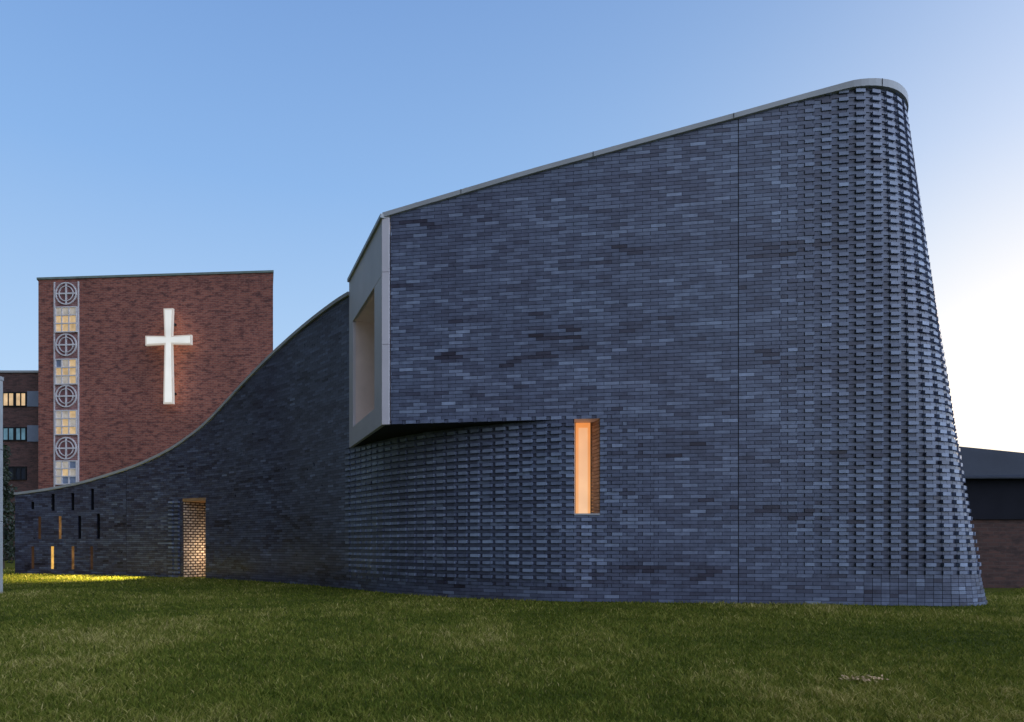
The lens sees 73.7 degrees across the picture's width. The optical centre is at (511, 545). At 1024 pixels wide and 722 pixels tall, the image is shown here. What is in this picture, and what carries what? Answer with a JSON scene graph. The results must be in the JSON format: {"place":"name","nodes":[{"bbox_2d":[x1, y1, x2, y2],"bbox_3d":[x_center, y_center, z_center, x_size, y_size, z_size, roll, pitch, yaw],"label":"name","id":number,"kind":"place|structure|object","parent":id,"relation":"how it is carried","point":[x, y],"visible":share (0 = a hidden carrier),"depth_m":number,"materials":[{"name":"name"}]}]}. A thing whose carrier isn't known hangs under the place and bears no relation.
{"place":"outdoors","nodes":[
{"label":"outdoors","id":0,"kind":"place"},
{"bbox_2d":[0,370,37,559],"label":"office block","id":1,"kind":"structure","parent":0,"point":[20,413],"depth_m":47.00,"materials":[{"name":"brown brick"}]},
{"bbox_2d":[3,392,14,406],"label":"window","id":2,"kind":"structure","parent":1,"relation":"in","point":[8,397],"depth_m":46.97,"materials":[{"name":"yellow glass"}]},
{"bbox_2d":[3,427,14,440],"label":"window","id":3,"kind":"structure","parent":1,"relation":"in","point":[8,432],"depth_m":46.97,"materials":[{"name":"blue glass"}]},
{"bbox_2d":[5,466,14,479],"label":"window","id":4,"kind":"structure","parent":1,"relation":"in","point":[11,468],"depth_m":46.93,"materials":[{"name":"black glass"}]},
{"bbox_2d":[14,392,26,406],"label":"window","id":5,"kind":"structure","parent":1,"relation":"in","point":[20,397],"depth_m":46.97,"materials":[{"name":"yellow glass"}]},
{"bbox_2d":[14,427,26,440],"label":"window","id":6,"kind":"structure","parent":1,"relation":"in","point":[20,432],"depth_m":46.97,"materials":[{"name":"blue glass"}]},
{"bbox_2d":[14,466,26,479],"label":"window","id":7,"kind":"structure","parent":1,"relation":"in","point":[20,471],"depth_m":46.97,"materials":[{"name":"black glass"}]},
{"bbox_2d":[37,270,273,519],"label":"brick tower","id":8,"kind":"structure","parent":0,"point":[103,409],"depth_m":44.71,"materials":[{"name":"brown brick"}]},
{"bbox_2d":[54,306,77,332],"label":"window","id":9,"kind":"structure","parent":8,"relation":"in","point":[66,317],"depth_m":44.94,"materials":[{"name":"glass"}]},
{"bbox_2d":[54,358,77,384],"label":"window","id":10,"kind":"structure","parent":8,"relation":"in","point":[66,370],"depth_m":44.94,"materials":[{"name":"glass"}]},
{"bbox_2d":[54,410,77,434],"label":"window","id":11,"kind":"structure","parent":8,"relation":"in","point":[66,421],"depth_m":44.94,"materials":[{"name":"glass"}]},
{"bbox_2d":[54,460,77,484],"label":"window","id":12,"kind":"structure","parent":8,"relation":"in","point":[66,471],"depth_m":44.94,"materials":[{"name":"multicoloured glass"}]},
{"bbox_2d":[145,308,192,403],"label":"illuminated cross","id":13,"kind":"object","parent":8,"relation":"attached to","point":[168,340],"visible":1,"depth_m":43.63,"materials":[{"name":"white plastic"}]},
{"bbox_2d":[0,560,1023,721],"bbox_3d":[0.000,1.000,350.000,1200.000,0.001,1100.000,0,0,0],"label":"lawn","id":14,"kind":"structure","parent":0,"point":[986,590],"depth_m":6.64,"materials":[{"name":"plant"}]},
{"bbox_2d":[0,376,3,592],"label":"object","id":15,"kind":"structure","parent":14,"relation":"on","point":[1,482],"depth_m":14.26,"materials":[{"name":"stone"}]},
{"bbox_2d":[0,443,20,568],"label":"evergreen tree","id":16,"kind":"object","parent":14,"relation":"on","point":[8,495],"visible":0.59,"depth_m":28.48,"materials":[{"name":"green plant"}]},
{"bbox_2d":[14,78,986,605],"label":"chapel","id":17,"kind":"structure","parent":14,"relation":"on","point":[702,362],"depth_m":12.08,"materials":[{"name":"brick"}]},
{"bbox_2d":[32,546,33,568],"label":"small slit window","id":18,"kind":"structure","parent":17,"relation":"in","point":[32,546],"depth_m":24.09,"materials":[{"name":"brown glass"}]},
{"bbox_2d":[38,517,40,538],"bbox_3d":[-16.506,-0.630,24.041,0.150,0.782,0.300,0,0,16],"label":"small slit window","id":19,"kind":"structure","parent":17,"relation":"in","point":[39,518],"depth_m":23.99,"materials":[{"name":"brown glass"}]},
{"bbox_2d":[51,546,53,568],"bbox_3d":[-15.940,0.413,23.869,0.151,0.782,0.300,0,0,17],"label":"small slit window","id":20,"kind":"structure","parent":17,"relation":"in","point":[52,547],"depth_m":23.82,"materials":[{"name":"glass"}]},
{"bbox_2d":[52,494,54,510],"bbox_3d":[-15.902,-1.510,23.857,0.152,0.587,0.300,0,0,18],"label":"small slit window","id":21,"kind":"structure","parent":17,"relation":"in","point":[53,495],"depth_m":23.82,"materials":[{"name":"black glass"}]},
{"bbox_2d":[59,516,61,538],"bbox_3d":[-15.599,-0.630,23.759,0.153,0.782,0.300,0,0,18],"label":"small slit window","id":22,"kind":"structure","parent":17,"relation":"in","point":[60,527],"depth_m":23.72,"materials":[{"name":"orange glass"}]},
{"bbox_2d":[72,493,73,509],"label":"small slit window","id":23,"kind":"structure","parent":17,"relation":"in","point":[72,493],"depth_m":23.52,"materials":[{"name":"black glass"}]},
{"bbox_2d":[72,546,73,568],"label":"small slit window","id":24,"kind":"structure","parent":17,"relation":"in","point":[72,546],"depth_m":23.52,"materials":[{"name":"brown glass"}]},
{"bbox_2d":[79,516,80,538],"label":"small slit window","id":25,"kind":"structure","parent":17,"relation":"in","point":[79,516],"depth_m":23.42,"materials":[{"name":"black glass"}]},
{"bbox_2d":[91,546,92,569],"bbox_3d":[-14.199,0.413,23.266,0.153,0.782,0.300,0,0,20],"label":"small slit window","id":26,"kind":"structure","parent":17,"relation":"in","point":[91,546],"depth_m":23.21,"materials":[{"name":"brown glass"}]},
{"bbox_2d":[91,489,93,509],"bbox_3d":[-14.161,-1.575,23.252,0.153,0.717,0.300,0,0,20],"label":"small slit window","id":27,"kind":"structure","parent":17,"relation":"in","point":[92,490],"depth_m":23.21,"materials":[{"name":"black glass"}]},
{"bbox_2d":[97,513,99,538],"bbox_3d":[-13.898,-0.663,23.152,0.154,0.848,0.300,0,0,21],"label":"small slit window","id":28,"kind":"structure","parent":17,"relation":"in","point":[98,515],"depth_m":23.11,"materials":[{"name":"black glass"}]},
{"bbox_2d":[183,498,205,577],"bbox_3d":[-9.586,-0.241,21.676,1.514,2.482,1.535,0,0,0],"label":"doorway","id":29,"kind":"structure","parent":17,"relation":"in","point":[194,509],"depth_m":21.74,"materials":[{"name":"brick"}]},
{"bbox_2d":[574,419,599,514],"bbox_3d":[1.380,-1.402,12.350,0.546,1.715,0.474,0,0,0],"label":"slit window","id":30,"kind":"structure","parent":17,"relation":"in","point":[586,431],"depth_m":12.55,"materials":[{"name":"glass"}]},
{"bbox_2d":[840,675,888,681],"bbox_3d":[2.552,0.960,4.942,0.326,0.037,0.205,0,0,0],"label":"signature","id":31,"kind":"object","parent":14,"relation":"on","point":[875,677],"visible":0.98,"depth_m":4.95,"materials":[{"name":"white"}]},
{"bbox_2d":[957,446,1023,587],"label":"wing","id":32,"kind":"structure","parent":14,"relation":"on","point":[994,485],"depth_m":16.13,"materials":[{"name":"brick"}]},
{"bbox_2d":[0,0,1023,452],"label":"sky","id":33,"kind":"structure","parent":0,"point":[137,136],"materials":[{"name":"blue"}]}
]}

